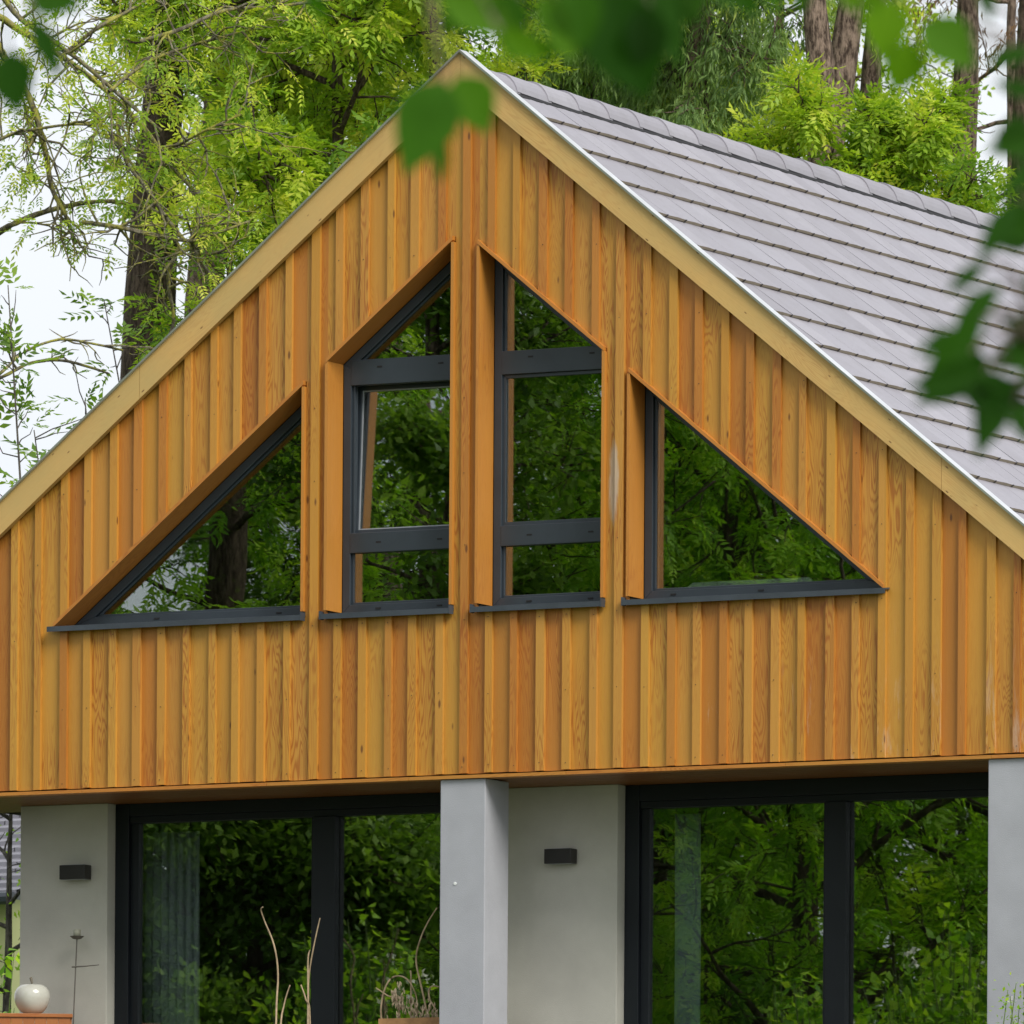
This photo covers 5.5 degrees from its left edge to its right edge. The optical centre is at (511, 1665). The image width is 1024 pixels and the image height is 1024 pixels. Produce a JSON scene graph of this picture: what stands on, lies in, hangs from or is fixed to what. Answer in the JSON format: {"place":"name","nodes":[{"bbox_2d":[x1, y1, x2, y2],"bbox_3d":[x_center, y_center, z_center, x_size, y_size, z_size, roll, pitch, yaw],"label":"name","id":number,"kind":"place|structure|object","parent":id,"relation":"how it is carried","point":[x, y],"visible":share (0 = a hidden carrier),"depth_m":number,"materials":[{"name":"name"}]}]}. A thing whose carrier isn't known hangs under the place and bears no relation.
{"place":"outdoors","nodes":[
{"label":"outdoors","id":0,"kind":"place"},
{"bbox_2d":[0,0,1018,497],"label":"sky","id":1,"kind":"structure","parent":0,"point":[39,308],"materials":[{"name":"white"}]},
{"bbox_2d":[0,49,1023,1023],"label":"house","id":2,"kind":"structure","parent":0,"point":[374,523],"depth_m":66.96,"materials":[{"name":"brown wood"}]},
{"bbox_2d":[59,864,90,880],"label":"wall lamp","id":3,"kind":"object","parent":2,"relation":"attached to","point":[75,872],"visible":1,"depth_m":68.50,"materials":[{"name":"black metal"}]},
{"bbox_2d":[142,831,199,1023],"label":"curtain","id":4,"kind":"object","parent":2,"relation":"hanging from","point":[171,927],"visible":1,"depth_m":68.74,"materials":[{"name":"fabric"}]},
{"bbox_2d":[47,381,306,631],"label":"window","id":5,"kind":"structure","parent":2,"relation":"in","point":[97,618],"depth_m":67.40,"materials":[{"name":"metal"}]},
{"bbox_2d":[114,792,440,1023],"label":"sliding door","id":6,"kind":"structure","parent":2,"relation":"in","point":[325,812],"depth_m":68.03,"materials":[{"name":"black metal"}]},
{"bbox_2d":[319,236,455,619],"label":"window","id":7,"kind":"structure","parent":2,"relation":"in","point":[343,459],"depth_m":66.84,"materials":[{"name":"metal"}]},
{"bbox_2d":[469,239,606,612],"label":"window","id":8,"kind":"structure","parent":2,"relation":"in","point":[492,395],"depth_m":66.37,"materials":[{"name":"metal"}]},
{"bbox_2d":[544,848,576,864],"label":"wall lamp","id":9,"kind":"object","parent":2,"relation":"attached to","point":[557,856],"visible":1,"depth_m":66.84,"materials":[{"name":"black metal"}]},
{"bbox_2d":[674,813,700,1023],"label":"curtain","id":10,"kind":"object","parent":2,"relation":"hanging from","point":[687,986],"visible":1,"depth_m":66.99,"materials":[{"name":"fabric"}]},
{"bbox_2d":[688,577,812,586],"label":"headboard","id":11,"kind":"object","parent":2,"relation":"on","point":[757,581],"visible":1,"depth_m":65.89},
{"bbox_2d":[621,367,889,605],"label":"window","id":12,"kind":"structure","parent":2,"relation":"in","point":[643,418],"depth_m":65.84,"materials":[{"name":"metal"}]},
{"bbox_2d":[624,772,988,1023],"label":"sliding door","id":13,"kind":"structure","parent":2,"relation":"in","point":[836,794],"depth_m":66.27,"materials":[{"name":"black metal"}]},
{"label":"terrace","id":14,"kind":"structure","parent":0,"visible":0},
{"bbox_2d":[0,1013,72,1023],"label":"wooden cabinet","id":15,"kind":"object","parent":14,"relation":"on","point":[22,1018],"visible":1,"depth_m":68.13,"materials":[{"name":"brown wood"}]},
{"bbox_2d":[14,977,49,1013],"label":"ceramic apple","id":16,"kind":"object","parent":15,"relation":"on","point":[31,998],"visible":1,"depth_m":68.20,"materials":[{"name":"white ceramic"}]},
{"bbox_2d":[70,929,96,1023],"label":"candle holder","id":17,"kind":"object","parent":14,"relation":"on","point":[76,934],"visible":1,"depth_m":68.45,"materials":[{"name":"metal"}]},
{"bbox_2d":[260,907,290,1023],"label":"bare branches","id":18,"kind":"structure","parent":14,"relation":"on","point":[276,1005],"depth_m":67.50,"materials":[{"name":"wood"}]},
{"bbox_2d":[300,918,320,1023],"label":"bare branches","id":19,"kind":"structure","parent":14,"relation":"on","point":[307,999],"depth_m":67.39,"materials":[{"name":"wood"}]},
{"bbox_2d":[378,1017,438,1023],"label":"planter","id":20,"kind":"object","parent":14,"relation":"on","point":[430,1020],"visible":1,"depth_m":66.93,"materials":[{"name":"brown wood"}]},
{"bbox_2d":[376,908,438,1018],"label":"dried grass","id":21,"kind":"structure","parent":20,"relation":"in","point":[394,997],"depth_m":67.05,"materials":[{"name":"plant"}]},
{"bbox_2d":[991,972,1023,1023],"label":"flowering shrub","id":22,"kind":"object","parent":14,"relation":"on","point":[1010,1001],"visible":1,"depth_m":63.73,"materials":[{"name":"green plant"}]},
{"bbox_3d":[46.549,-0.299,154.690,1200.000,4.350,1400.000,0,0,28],"label":"lawn","id":23,"kind":"structure","parent":0,"visible":0},
{"bbox_2d":[0,948,19,1012],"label":"shrub","id":24,"kind":"object","parent":23,"relation":"on","point":[9,966],"visible":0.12,"depth_m":81.94,"materials":[{"name":"green plant"}]},
{"bbox_2d":[0,813,20,1012],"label":"garden tree","id":25,"kind":"object","parent":23,"relation":"on","point":[7,927],"visible":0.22,"depth_m":87.95,"materials":[{"name":"green plant"}]},
{"bbox_2d":[0,814,20,1012],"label":"neighbour house","id":26,"kind":"structure","parent":23,"relation":"on","point":[16,847],"depth_m":99.31,"materials":[{"name":"concrete"}]},
{"bbox_2d":[0,257,62,495],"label":"ash sapling","id":27,"kind":"object","parent":23,"relation":"on","point":[6,339],"visible":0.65,"depth_m":76.08,"materials":[{"name":"green plant"}]},
{"bbox_2d":[0,392,102,486],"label":"ash sapling","id":28,"kind":"object","parent":23,"relation":"on","point":[89,405],"visible":0.11,"depth_m":73.96,"materials":[{"name":"green plant"}]},
{"bbox_2d":[29,347,95,435],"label":"ash sapling","id":29,"kind":"object","parent":23,"relation":"on","point":[62,356],"visible":0.18,"depth_m":76.96,"materials":[{"name":"green plant"}]},
{"bbox_2d":[58,288,160,398],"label":"ash sapling","id":30,"kind":"object","parent":23,"relation":"on","point":[120,328],"visible":0.26,"depth_m":80.16,"materials":[{"name":"green plant"}]},
{"bbox_2d":[44,0,281,380],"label":"ash tree","id":31,"kind":"object","parent":23,"relation":"on","point":[136,284],"visible":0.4,"depth_m":85.84,"materials":[{"name":"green plant"}]},
{"bbox_2d":[0,0,357,379],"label":"lichen tree","id":32,"kind":"object","parent":23,"relation":"on","point":[125,103],"visible":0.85,"depth_m":78.01,"materials":[{"name":"green plant"}]},
{"bbox_2d":[96,0,422,317],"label":"ash tree","id":33,"kind":"object","parent":23,"relation":"on","point":[206,104],"visible":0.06,"depth_m":90.84,"materials":[{"name":"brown plant"}]},
{"bbox_2d":[69,0,498,188],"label":"ash tree","id":34,"kind":"object","parent":23,"relation":"on","point":[124,125],"visible":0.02,"depth_m":102.70,"materials":[{"name":"green plant"}]},
{"bbox_2d":[115,0,579,368],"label":"ash tree","id":35,"kind":"object","parent":23,"relation":"on","point":[375,27],"visible":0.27,"depth_m":83.42,"materials":[{"name":"green plant"}]},
{"bbox_2d":[72,0,767,323],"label":"ash tree","id":36,"kind":"object","parent":23,"relation":"on","point":[495,68],"visible":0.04,"depth_m":92.07,"materials":[{"name":"green plant"}]},
{"bbox_2d":[0,0,1023,459],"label":"linden tree","id":37,"kind":"object","parent":23,"relation":"on","point":[630,44],"visible":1,"depth_m":10.60,"materials":[{"name":"green plant"}]},
{"bbox_2d":[329,3,732,162],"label":"ash tree","id":38,"kind":"object","parent":23,"relation":"on","point":[481,57],"depth_m":96.28,"materials":[{"name":"green plant"}]},
{"bbox_2d":[482,0,758,127],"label":"cypress tree","id":39,"kind":"object","parent":23,"relation":"on","point":[593,84],"visible":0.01,"depth_m":87.63,"materials":[{"name":"green plant"}]},
{"bbox_2d":[518,0,786,120],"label":"woodland tree","id":40,"kind":"object","parent":23,"relation":"on","point":[739,24],"depth_m":116.88,"materials":[{"name":"green plant"}]},
{"bbox_2d":[518,0,876,157],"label":"cypress tree","id":41,"kind":"object","parent":23,"relation":"on","point":[693,100],"visible":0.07,"depth_m":85.55,"materials":[{"name":"green plant"}]},
{"bbox_2d":[713,41,857,174],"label":"ash tree","id":42,"kind":"object","parent":23,"relation":"on","point":[805,111],"visible":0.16,"depth_m":81.71,"materials":[{"name":"green plant"}]},
{"bbox_2d":[803,0,838,169],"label":"tall tree","id":43,"kind":"object","parent":23,"relation":"on","point":[818,43],"visible":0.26,"depth_m":82.91,"materials":[{"name":"brown plant"}]},
{"bbox_2d":[831,0,863,155],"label":"tall tree","id":44,"kind":"object","parent":23,"relation":"on","point":[846,36],"visible":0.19,"depth_m":83.90,"materials":[{"name":"brown plant"}]},
{"bbox_2d":[714,0,995,170],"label":"woodland tree","id":45,"kind":"object","parent":23,"relation":"on","point":[905,7],"depth_m":121.96,"materials":[{"name":"green plant"}]},
{"bbox_2d":[858,0,882,118],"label":"tall tree","id":46,"kind":"object","parent":23,"relation":"on","point":[870,72],"visible":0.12,"depth_m":87.93,"materials":[{"name":"brown plant"}]},
{"bbox_2d":[798,69,1019,213],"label":"ash tree","id":47,"kind":"object","parent":23,"relation":"on","point":[891,143],"visible":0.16,"depth_m":81.64,"materials":[{"name":"green plant"}]},
{"bbox_2d":[905,0,1018,207],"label":"larch tree","id":48,"kind":"object","parent":23,"relation":"on","point":[1012,24],"visible":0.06,"depth_m":96.96,"materials":[{"name":"green plant"}]},
{"bbox_2d":[946,0,978,200],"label":"tall tree","id":49,"kind":"object","parent":23,"relation":"on","point":[967,11],"visible":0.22,"depth_m":84.92,"materials":[{"name":"brown plant"}]},
{"bbox_2d":[1011,0,1023,201],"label":"tall tree","id":50,"kind":"object","parent":23,"relation":"on","point":[1018,107],"visible":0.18,"depth_m":83.93,"materials":[{"name":"brown plant"}]}
]}

